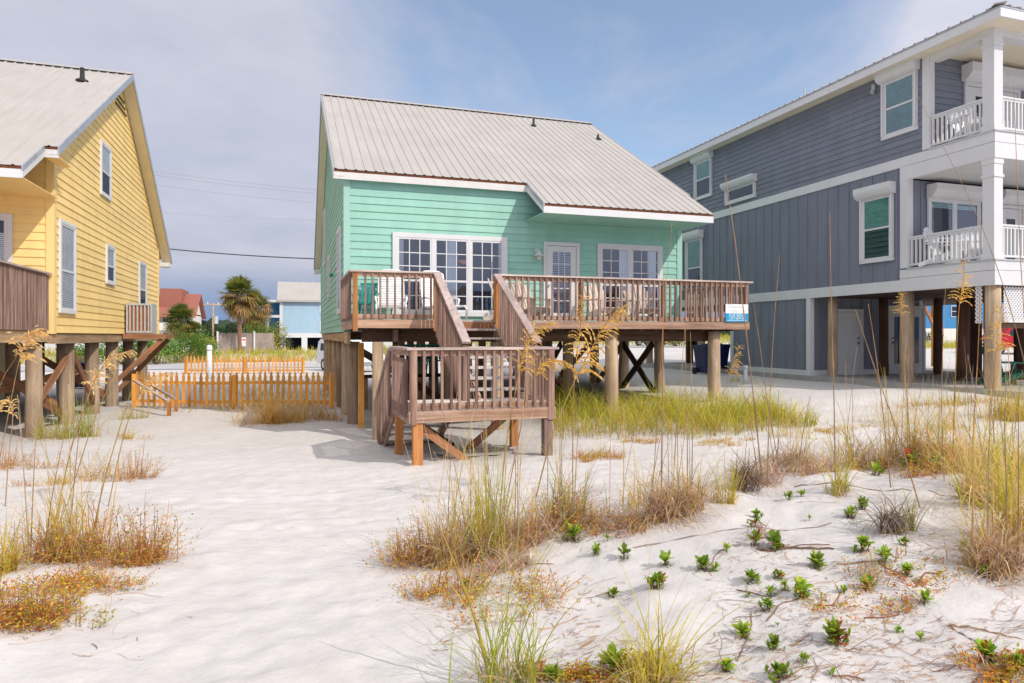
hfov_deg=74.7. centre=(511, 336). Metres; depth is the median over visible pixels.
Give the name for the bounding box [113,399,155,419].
grass clump
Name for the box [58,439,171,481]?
weed patch
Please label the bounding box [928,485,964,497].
dune plant
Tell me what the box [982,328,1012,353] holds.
parked pickup
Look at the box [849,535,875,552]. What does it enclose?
dune plant
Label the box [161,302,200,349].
palm tree
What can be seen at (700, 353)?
wheeled bin
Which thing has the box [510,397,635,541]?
grass clump
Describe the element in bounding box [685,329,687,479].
sea oat
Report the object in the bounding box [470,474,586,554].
grass clump
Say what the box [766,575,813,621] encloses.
dune plant
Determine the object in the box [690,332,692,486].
sea oat
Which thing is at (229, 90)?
sky
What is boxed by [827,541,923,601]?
dune plants
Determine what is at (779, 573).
dune plant
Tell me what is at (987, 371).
sea oat
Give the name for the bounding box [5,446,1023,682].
plant litter
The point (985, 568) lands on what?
dune plant
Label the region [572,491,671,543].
grass clump
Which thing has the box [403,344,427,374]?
garden chair
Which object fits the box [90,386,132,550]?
sea oat
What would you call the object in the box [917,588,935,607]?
dune plant
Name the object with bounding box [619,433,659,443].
weed patch
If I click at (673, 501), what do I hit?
grass clump
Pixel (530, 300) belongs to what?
adirondack chair
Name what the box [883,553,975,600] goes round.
creeping vine
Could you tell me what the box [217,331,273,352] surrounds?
board fence
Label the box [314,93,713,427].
beach cottage
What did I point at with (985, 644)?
dune plant
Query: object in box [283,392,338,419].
grass clump
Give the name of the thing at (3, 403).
sea oat
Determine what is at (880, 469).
dune plant
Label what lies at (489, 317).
adirondack chair
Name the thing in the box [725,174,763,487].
sea oat
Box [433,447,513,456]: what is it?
board stack
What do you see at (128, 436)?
weed patch
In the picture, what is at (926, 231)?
adirondack chair
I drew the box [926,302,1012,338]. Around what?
beach house
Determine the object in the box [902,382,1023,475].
grass clump
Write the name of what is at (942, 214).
porch window
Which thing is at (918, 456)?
grass clump
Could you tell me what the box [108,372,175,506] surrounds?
sea oat
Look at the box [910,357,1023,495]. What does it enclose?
grass clump
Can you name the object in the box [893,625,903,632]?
dune plant
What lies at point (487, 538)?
grass clump
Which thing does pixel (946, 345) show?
verge grass
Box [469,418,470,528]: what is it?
sea oat
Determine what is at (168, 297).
house
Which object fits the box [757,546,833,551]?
fallen reed
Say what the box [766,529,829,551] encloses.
dune plant
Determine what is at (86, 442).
sea oat
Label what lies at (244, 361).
picket fence
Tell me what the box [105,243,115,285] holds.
side window
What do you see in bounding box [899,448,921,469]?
dune plant
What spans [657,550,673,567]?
dune plant
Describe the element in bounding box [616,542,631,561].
dune plant
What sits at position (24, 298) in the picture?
deck
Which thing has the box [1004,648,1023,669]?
dune plant
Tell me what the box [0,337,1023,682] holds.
ground
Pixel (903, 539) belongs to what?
dune plant
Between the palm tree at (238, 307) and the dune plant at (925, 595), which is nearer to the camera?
the dune plant at (925, 595)
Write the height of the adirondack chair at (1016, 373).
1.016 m
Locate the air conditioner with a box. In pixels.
[126,303,156,333]
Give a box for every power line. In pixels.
[155,171,315,189]
[157,175,316,193]
[161,185,312,202]
[170,249,313,258]
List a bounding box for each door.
[392,232,506,316]
[543,242,579,320]
[837,309,863,374]
[888,305,925,372]
[964,81,1020,137]
[1003,204,1023,259]
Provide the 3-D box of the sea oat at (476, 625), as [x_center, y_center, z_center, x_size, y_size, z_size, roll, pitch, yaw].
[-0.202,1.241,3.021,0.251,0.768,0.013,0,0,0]
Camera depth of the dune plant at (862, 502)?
4.81 m
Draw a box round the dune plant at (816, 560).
[806,549,826,570]
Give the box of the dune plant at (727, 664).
[718,657,736,672]
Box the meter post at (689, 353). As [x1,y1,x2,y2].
[686,313,696,362]
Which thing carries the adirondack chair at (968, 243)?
on the beach house at (861, 156)
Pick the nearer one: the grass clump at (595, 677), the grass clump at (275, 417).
the grass clump at (595, 677)
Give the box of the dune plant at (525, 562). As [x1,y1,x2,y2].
[524,555,553,564]
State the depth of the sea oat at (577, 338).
6.70 m
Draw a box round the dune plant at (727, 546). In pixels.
[722,542,732,552]
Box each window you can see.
[0,213,12,262]
[58,219,76,313]
[100,139,111,201]
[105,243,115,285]
[138,260,146,302]
[322,208,325,266]
[327,254,330,297]
[336,225,340,314]
[597,243,662,315]
[682,229,703,298]
[689,150,712,200]
[720,173,756,205]
[853,181,895,263]
[874,58,919,140]
[927,198,980,263]
[951,306,955,316]
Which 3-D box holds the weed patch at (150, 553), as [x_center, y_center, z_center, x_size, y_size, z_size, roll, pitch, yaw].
[-2.757,1.408,4.871,1.054,0.521,0.978,0,0,-18]
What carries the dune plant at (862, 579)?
on the ground at (264, 581)
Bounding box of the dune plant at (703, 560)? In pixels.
[694,549,723,572]
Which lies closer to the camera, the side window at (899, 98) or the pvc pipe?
the side window at (899, 98)
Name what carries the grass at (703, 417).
on the ground at (264, 581)
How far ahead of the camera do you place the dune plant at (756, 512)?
4.87 m
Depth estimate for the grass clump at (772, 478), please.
6.10 m
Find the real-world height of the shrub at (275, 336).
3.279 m
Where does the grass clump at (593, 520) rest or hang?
on the ground at (264, 581)
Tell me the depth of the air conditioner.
20.51 m
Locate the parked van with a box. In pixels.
[317,339,384,369]
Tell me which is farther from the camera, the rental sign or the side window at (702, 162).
the side window at (702, 162)
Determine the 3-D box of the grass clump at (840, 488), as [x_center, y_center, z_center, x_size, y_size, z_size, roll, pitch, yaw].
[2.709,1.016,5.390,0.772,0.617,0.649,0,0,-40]
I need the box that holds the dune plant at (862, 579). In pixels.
[856,573,876,591]
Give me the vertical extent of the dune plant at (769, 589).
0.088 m
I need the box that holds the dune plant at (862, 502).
[855,495,869,510]
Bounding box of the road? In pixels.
[21,346,684,370]
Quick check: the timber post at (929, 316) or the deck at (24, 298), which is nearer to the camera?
the deck at (24, 298)
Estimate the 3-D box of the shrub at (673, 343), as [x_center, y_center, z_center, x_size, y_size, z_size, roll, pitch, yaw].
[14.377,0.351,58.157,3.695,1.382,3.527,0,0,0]
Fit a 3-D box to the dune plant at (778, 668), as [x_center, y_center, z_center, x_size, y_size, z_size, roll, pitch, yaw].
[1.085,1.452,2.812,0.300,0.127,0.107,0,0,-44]
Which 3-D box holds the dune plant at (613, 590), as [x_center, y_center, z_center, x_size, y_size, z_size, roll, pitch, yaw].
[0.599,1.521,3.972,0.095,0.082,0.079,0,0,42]
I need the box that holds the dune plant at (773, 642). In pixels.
[765,633,784,650]
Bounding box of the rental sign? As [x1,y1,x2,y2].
[725,304,747,321]
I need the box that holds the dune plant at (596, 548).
[591,542,600,555]
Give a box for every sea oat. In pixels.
[0,325,50,453]
[0,396,18,505]
[30,443,35,549]
[59,350,137,503]
[66,374,114,506]
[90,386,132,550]
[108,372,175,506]
[440,527,491,682]
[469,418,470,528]
[485,448,487,525]
[500,321,557,503]
[505,356,571,509]
[511,411,515,523]
[536,303,628,496]
[562,295,593,493]
[653,226,671,483]
[661,273,663,499]
[673,330,684,484]
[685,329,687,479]
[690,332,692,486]
[714,343,742,436]
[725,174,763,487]
[736,367,756,468]
[752,298,781,479]
[767,255,779,487]
[829,212,835,480]
[855,310,919,507]
[868,304,890,487]
[892,292,910,448]
[911,82,1023,360]
[941,288,945,480]
[947,260,974,457]
[971,298,980,480]
[978,289,995,450]
[982,302,1014,445]
[1013,77,1023,312]
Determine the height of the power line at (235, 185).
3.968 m
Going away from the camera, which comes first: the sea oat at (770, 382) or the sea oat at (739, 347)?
the sea oat at (770, 382)
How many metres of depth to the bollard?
32.91 m
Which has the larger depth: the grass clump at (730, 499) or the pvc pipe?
the pvc pipe
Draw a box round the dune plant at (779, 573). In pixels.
[772,568,784,580]
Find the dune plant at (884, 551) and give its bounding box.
[836,545,892,564]
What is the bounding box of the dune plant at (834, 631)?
[822,615,851,645]
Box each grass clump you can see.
[0,384,178,566]
[0,497,72,581]
[13,386,120,442]
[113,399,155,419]
[218,371,333,427]
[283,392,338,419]
[360,353,589,613]
[367,468,593,682]
[452,532,546,585]
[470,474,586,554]
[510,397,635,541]
[520,657,612,682]
[554,490,636,540]
[557,518,772,682]
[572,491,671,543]
[585,647,674,682]
[605,419,678,511]
[606,404,743,540]
[695,436,797,497]
[698,442,793,506]
[719,454,796,487]
[736,390,832,475]
[738,517,781,540]
[747,393,840,439]
[775,440,864,477]
[793,349,901,470]
[793,423,887,500]
[827,363,927,429]
[839,473,946,541]
[843,404,916,472]
[854,356,958,471]
[877,380,1021,411]
[881,393,984,471]
[885,439,984,480]
[888,478,952,531]
[895,345,1023,519]
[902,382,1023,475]
[905,396,1023,553]
[906,343,997,433]
[907,401,1023,597]
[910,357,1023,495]
[938,633,1023,682]
[964,368,1023,423]
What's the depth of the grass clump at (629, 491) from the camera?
5.58 m
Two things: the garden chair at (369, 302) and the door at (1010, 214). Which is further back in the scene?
the door at (1010, 214)
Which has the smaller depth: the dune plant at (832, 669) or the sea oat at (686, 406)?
the dune plant at (832, 669)
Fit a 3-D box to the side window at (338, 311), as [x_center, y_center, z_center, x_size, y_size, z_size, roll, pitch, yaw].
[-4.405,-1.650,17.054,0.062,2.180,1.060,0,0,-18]
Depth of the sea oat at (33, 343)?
11.71 m
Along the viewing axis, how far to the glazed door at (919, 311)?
21.60 m
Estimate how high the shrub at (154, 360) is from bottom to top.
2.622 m
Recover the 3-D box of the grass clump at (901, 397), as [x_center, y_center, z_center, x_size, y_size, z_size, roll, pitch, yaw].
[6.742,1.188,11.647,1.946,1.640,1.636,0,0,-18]
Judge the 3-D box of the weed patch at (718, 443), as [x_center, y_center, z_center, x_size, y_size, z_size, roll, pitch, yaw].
[3.436,1.641,10.811,1.190,0.287,0.879,0,0,-18]
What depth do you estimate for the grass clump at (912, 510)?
4.42 m
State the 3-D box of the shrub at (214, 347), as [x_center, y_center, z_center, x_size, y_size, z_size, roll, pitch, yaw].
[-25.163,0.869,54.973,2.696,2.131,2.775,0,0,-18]
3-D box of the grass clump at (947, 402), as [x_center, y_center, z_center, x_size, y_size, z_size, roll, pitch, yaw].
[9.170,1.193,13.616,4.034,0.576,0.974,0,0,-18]
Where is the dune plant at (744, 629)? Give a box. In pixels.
[731,612,751,639]
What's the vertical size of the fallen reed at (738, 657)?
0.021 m
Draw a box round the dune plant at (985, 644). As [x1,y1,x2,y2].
[966,638,999,682]
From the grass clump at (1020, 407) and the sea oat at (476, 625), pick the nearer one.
the sea oat at (476, 625)
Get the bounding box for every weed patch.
[0,435,77,470]
[0,551,162,601]
[0,565,122,638]
[5,468,77,486]
[45,492,210,570]
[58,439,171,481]
[101,424,154,440]
[362,506,475,569]
[389,549,503,609]
[450,561,587,623]
[560,439,633,462]
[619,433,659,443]
[693,430,760,447]
[811,423,875,434]
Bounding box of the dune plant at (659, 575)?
[644,571,668,589]
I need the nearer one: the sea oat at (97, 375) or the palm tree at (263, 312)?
the sea oat at (97, 375)
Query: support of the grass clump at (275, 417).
on the ground at (264, 581)
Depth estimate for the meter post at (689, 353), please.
29.87 m
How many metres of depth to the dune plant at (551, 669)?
3.13 m
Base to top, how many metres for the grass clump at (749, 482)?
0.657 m
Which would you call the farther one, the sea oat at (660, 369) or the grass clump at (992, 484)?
the sea oat at (660, 369)
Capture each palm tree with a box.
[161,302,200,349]
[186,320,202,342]
[217,274,261,352]
[242,290,272,350]
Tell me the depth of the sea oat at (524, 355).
6.83 m
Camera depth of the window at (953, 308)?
83.47 m
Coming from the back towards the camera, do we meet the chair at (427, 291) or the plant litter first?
the chair at (427, 291)
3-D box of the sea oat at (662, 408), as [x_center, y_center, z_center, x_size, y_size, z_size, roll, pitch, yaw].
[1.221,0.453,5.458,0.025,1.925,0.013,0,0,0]
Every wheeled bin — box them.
[75,361,84,387]
[692,343,722,373]
[720,343,729,368]
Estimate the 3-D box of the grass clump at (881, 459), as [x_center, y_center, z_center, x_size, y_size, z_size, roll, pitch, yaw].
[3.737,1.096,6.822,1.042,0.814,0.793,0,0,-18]
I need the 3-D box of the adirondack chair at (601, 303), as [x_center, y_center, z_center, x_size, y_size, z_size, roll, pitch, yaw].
[2.197,-0.830,16.725,0.840,1.016,0.943,0,0,-30]
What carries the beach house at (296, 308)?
on the ground at (264, 581)
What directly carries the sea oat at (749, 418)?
on the ground at (264, 581)
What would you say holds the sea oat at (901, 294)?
on the ground at (264, 581)
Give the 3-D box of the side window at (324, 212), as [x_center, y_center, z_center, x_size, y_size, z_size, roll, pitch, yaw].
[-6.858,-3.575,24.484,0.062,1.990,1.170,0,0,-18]
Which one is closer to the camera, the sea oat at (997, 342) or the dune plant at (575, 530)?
the dune plant at (575, 530)
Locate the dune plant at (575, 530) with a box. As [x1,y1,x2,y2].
[561,523,583,543]
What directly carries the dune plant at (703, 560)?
on the ground at (264, 581)
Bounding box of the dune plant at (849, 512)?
[843,505,857,518]
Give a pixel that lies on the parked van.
(320, 351)
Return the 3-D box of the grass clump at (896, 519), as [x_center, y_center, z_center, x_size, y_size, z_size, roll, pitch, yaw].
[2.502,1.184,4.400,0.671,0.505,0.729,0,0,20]
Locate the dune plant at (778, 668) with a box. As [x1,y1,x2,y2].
[763,660,794,682]
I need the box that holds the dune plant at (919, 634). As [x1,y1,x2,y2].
[915,630,925,640]
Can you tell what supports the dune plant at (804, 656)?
on the ground at (264, 581)
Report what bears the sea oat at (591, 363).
on the ground at (264, 581)
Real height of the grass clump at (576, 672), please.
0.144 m
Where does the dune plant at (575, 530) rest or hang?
on the ground at (264, 581)
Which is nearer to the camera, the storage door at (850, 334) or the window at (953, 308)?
the storage door at (850, 334)
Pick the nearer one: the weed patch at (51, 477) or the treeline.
the weed patch at (51, 477)
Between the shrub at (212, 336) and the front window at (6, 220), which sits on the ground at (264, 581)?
the shrub at (212, 336)
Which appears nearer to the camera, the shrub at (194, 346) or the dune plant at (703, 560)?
the dune plant at (703, 560)
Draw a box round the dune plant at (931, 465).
[922,451,946,471]
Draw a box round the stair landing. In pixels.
[375,272,558,465]
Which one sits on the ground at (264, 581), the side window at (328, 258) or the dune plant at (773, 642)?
the dune plant at (773, 642)
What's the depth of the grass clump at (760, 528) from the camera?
4.43 m
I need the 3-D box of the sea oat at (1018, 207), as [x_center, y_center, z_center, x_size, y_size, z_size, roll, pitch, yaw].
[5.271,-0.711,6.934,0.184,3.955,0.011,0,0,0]
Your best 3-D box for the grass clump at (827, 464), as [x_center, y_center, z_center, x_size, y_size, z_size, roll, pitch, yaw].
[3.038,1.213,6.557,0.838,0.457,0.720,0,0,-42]
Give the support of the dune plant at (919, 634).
on the ground at (264, 581)
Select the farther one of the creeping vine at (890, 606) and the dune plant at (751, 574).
the dune plant at (751, 574)
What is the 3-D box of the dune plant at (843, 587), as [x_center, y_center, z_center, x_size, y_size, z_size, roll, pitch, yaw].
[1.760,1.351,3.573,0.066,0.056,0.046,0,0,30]
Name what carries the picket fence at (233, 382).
on the ground at (264, 581)
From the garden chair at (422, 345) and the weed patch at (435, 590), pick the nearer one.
the weed patch at (435, 590)
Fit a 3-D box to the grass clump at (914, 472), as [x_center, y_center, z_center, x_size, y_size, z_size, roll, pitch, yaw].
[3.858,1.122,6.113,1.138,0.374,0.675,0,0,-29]
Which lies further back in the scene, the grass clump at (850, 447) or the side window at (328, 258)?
the side window at (328, 258)
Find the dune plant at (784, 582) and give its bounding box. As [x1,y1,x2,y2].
[779,579,789,592]
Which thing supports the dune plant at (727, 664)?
on the ground at (264, 581)
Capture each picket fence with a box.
[132,371,333,408]
[184,355,304,373]
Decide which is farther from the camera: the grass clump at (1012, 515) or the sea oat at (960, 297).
the sea oat at (960, 297)
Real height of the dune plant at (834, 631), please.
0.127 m
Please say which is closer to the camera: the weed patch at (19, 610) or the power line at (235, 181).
the weed patch at (19, 610)
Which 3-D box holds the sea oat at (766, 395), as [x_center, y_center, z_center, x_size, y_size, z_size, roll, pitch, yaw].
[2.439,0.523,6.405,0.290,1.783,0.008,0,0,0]
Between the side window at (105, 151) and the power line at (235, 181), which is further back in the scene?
the power line at (235, 181)
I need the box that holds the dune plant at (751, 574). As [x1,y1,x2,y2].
[740,568,761,584]
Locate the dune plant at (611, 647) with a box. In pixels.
[598,642,630,675]
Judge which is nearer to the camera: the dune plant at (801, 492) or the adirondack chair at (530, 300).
the dune plant at (801, 492)
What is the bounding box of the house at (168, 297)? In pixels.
[153,288,205,343]
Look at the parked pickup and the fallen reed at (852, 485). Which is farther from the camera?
the parked pickup
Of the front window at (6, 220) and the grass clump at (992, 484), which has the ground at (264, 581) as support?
the grass clump at (992, 484)
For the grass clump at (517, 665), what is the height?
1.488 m
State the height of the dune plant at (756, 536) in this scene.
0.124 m
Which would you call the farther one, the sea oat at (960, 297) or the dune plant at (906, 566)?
the sea oat at (960, 297)
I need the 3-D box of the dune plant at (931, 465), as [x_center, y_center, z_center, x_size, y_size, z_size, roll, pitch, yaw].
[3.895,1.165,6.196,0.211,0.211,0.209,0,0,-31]
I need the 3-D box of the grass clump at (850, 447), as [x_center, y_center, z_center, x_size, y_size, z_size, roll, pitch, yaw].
[3.465,0.860,6.905,1.331,1.493,1.542,0,0,35]
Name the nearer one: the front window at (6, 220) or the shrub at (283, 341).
the front window at (6, 220)
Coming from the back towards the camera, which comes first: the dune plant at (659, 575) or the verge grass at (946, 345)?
the verge grass at (946, 345)
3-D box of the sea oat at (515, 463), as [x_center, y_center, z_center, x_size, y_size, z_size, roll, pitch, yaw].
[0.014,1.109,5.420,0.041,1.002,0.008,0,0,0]
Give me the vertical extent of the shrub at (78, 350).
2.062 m
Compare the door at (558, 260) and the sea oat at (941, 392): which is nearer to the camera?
the sea oat at (941, 392)
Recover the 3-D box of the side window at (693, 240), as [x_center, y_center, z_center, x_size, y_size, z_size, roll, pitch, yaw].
[7.003,-2.770,26.100,0.244,2.574,1.196,0,0,-18]
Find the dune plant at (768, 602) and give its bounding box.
[757,597,774,612]
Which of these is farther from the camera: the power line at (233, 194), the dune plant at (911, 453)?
the power line at (233, 194)
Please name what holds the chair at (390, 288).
on the deck at (377, 334)
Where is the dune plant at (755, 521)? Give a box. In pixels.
[746,516,759,526]
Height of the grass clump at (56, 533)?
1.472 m
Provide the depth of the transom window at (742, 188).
23.36 m
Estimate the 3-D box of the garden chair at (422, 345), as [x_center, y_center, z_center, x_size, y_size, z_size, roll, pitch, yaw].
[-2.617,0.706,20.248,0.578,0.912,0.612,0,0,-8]
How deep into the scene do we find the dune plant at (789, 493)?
5.29 m
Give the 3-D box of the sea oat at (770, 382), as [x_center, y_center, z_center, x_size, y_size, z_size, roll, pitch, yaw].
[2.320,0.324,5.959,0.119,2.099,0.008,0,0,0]
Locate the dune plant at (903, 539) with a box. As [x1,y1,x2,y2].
[897,536,910,545]
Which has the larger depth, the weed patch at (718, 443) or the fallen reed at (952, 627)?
the weed patch at (718, 443)
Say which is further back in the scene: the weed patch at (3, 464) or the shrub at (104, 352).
the shrub at (104, 352)
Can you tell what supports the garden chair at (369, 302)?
on the deck at (377, 334)
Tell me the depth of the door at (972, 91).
17.00 m
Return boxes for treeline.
[26,318,729,342]
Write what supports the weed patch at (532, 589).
on the ground at (264, 581)
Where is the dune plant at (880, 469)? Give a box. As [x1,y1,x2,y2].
[862,461,884,475]
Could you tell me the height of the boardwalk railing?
1.047 m
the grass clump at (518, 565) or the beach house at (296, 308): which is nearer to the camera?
the grass clump at (518, 565)
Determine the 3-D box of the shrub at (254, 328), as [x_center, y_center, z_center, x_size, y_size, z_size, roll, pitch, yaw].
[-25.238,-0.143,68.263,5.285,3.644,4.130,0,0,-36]
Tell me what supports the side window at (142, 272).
in the beach cottage at (81, 218)
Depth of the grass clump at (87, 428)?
13.74 m
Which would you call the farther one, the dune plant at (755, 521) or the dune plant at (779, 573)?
the dune plant at (755, 521)
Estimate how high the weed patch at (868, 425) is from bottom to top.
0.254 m
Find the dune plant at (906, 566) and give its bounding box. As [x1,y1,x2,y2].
[878,561,913,577]
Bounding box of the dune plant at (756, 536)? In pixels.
[746,529,763,547]
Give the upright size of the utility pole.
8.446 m
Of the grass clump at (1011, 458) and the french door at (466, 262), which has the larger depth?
the french door at (466, 262)
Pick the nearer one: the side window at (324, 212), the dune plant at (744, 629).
the dune plant at (744, 629)
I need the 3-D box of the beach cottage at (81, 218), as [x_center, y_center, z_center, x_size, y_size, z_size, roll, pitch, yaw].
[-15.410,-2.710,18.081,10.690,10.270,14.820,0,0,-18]
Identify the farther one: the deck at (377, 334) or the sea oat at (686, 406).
the deck at (377, 334)
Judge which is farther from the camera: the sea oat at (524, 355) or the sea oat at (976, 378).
the sea oat at (524, 355)
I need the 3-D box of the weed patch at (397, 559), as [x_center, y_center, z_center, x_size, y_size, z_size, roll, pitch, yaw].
[-0.658,1.492,4.987,0.854,0.462,0.827,0,0,12]
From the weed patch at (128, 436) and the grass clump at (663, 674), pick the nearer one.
the grass clump at (663, 674)
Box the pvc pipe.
[743,365,747,383]
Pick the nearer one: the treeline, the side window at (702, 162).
the side window at (702, 162)
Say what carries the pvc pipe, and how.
on the ground at (264, 581)
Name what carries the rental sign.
attached to the deck at (377, 334)
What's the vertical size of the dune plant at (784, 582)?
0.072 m
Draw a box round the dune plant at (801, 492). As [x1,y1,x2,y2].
[796,489,806,496]
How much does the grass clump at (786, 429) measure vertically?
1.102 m
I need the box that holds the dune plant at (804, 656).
[798,651,809,667]
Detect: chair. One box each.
[352,283,378,313]
[374,269,407,319]
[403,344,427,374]
[417,344,432,374]
[418,270,467,319]
[425,344,440,374]
[483,278,520,319]
[511,281,554,320]
[583,283,624,320]
[623,285,660,321]
[918,227,963,266]
[948,107,978,141]
[954,227,978,261]
[977,345,1023,384]
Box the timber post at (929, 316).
[926,306,932,365]
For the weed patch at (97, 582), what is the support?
on the ground at (264, 581)
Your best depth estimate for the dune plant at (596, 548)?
4.63 m
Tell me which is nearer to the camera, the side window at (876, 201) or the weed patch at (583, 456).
the weed patch at (583, 456)
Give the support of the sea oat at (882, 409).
on the ground at (264, 581)
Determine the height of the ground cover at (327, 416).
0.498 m
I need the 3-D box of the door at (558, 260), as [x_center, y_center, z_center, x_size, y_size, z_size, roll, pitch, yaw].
[1.289,-1.382,17.357,1.001,2.085,0.096,0,0,-18]
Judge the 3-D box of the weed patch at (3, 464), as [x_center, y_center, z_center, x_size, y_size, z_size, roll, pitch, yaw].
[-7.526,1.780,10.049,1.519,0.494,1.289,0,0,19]
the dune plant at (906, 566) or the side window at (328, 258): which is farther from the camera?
the side window at (328, 258)
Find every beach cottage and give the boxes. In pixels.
[0,58,173,437]
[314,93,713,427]
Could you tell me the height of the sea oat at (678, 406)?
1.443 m
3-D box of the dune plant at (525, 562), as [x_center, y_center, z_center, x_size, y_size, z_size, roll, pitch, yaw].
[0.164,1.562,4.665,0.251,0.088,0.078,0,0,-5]
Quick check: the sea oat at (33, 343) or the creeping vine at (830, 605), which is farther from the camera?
the sea oat at (33, 343)
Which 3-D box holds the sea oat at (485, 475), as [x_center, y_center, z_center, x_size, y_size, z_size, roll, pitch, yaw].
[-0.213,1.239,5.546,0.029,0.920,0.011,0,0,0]
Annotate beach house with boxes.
[265,282,321,349]
[641,1,1023,398]
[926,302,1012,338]
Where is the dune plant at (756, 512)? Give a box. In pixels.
[750,508,765,525]
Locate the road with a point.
(150, 367)
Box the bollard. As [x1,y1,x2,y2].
[206,345,212,378]
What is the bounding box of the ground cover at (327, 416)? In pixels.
[301,401,346,421]
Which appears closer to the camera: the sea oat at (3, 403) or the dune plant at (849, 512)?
the dune plant at (849, 512)
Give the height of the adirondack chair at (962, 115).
1.016 m
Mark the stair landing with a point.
(453, 350)
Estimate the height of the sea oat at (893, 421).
1.458 m
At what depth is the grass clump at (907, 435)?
6.78 m
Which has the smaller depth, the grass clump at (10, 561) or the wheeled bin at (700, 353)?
the grass clump at (10, 561)
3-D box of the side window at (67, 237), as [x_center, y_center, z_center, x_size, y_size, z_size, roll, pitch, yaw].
[-10.011,-1.534,15.130,0.062,2.047,1.155,0,0,-18]
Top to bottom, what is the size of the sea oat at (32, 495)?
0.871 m
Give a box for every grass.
[21,332,1012,364]
[119,344,678,412]
[536,372,827,439]
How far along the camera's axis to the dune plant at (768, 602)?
3.50 m
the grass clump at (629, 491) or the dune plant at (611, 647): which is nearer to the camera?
the dune plant at (611, 647)
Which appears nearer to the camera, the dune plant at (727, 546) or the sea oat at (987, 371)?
the dune plant at (727, 546)
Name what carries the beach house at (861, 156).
on the ground at (264, 581)
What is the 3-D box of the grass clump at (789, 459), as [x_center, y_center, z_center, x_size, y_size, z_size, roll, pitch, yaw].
[2.922,1.119,7.217,1.159,1.097,1.292,0,0,45]
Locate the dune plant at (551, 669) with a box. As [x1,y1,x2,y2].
[528,663,563,681]
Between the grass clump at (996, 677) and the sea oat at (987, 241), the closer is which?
the grass clump at (996, 677)
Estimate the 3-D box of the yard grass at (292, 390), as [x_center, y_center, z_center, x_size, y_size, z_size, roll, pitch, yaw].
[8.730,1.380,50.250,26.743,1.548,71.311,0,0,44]
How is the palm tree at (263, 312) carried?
on the ground at (264, 581)
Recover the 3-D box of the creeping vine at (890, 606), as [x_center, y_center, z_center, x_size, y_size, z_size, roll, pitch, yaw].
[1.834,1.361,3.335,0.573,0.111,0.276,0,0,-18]
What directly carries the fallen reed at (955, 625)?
on the ground at (264, 581)
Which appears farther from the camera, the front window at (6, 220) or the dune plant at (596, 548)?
the front window at (6, 220)
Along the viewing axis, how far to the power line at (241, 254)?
51.97 m
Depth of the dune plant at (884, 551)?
3.81 m
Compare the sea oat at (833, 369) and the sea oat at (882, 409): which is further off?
the sea oat at (882, 409)
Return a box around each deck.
[0,260,51,342]
[340,269,752,439]
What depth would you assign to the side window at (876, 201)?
17.97 m
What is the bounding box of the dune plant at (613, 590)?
[606,586,620,597]
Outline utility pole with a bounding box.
[204,302,225,337]
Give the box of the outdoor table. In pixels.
[364,373,455,408]
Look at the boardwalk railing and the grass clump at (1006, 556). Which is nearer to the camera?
the grass clump at (1006, 556)
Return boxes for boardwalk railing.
[132,378,177,415]
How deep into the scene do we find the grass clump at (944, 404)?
11.01 m
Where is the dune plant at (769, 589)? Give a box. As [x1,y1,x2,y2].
[736,585,777,596]
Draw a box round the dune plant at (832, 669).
[828,666,863,680]
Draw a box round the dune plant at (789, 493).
[783,491,792,499]
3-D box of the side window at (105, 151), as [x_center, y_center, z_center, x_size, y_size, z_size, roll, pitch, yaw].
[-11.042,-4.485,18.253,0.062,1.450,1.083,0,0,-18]
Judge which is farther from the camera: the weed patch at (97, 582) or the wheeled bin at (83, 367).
the wheeled bin at (83, 367)
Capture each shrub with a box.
[55,342,119,361]
[84,341,157,363]
[134,339,185,363]
[160,326,214,362]
[189,335,221,358]
[195,323,236,349]
[237,318,288,349]
[258,320,287,348]
[274,331,293,350]
[664,341,684,345]
[926,331,944,342]
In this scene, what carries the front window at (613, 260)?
in the beach cottage at (467, 203)
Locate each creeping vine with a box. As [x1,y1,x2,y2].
[797,586,863,613]
[836,592,929,629]
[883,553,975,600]
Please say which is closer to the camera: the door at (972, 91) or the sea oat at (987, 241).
the sea oat at (987, 241)
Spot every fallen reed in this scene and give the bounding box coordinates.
[633,522,831,547]
[736,632,749,660]
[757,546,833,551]
[794,482,910,490]
[948,623,1022,639]
[948,624,998,656]
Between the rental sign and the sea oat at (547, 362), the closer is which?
the sea oat at (547, 362)
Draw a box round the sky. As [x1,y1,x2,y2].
[0,0,1023,321]
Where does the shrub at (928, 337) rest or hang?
on the ground at (264, 581)
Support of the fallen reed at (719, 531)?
on the ground at (264, 581)
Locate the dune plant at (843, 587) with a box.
[835,584,847,593]
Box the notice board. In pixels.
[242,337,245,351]
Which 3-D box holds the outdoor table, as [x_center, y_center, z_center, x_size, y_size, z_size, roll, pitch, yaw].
[-2.995,1.710,20.078,3.100,1.102,1.110,0,0,-18]
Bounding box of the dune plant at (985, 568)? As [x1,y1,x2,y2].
[973,564,992,579]
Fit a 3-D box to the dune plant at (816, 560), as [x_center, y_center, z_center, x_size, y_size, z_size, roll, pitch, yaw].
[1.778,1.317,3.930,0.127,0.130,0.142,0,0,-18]
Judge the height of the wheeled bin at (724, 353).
1.100 m

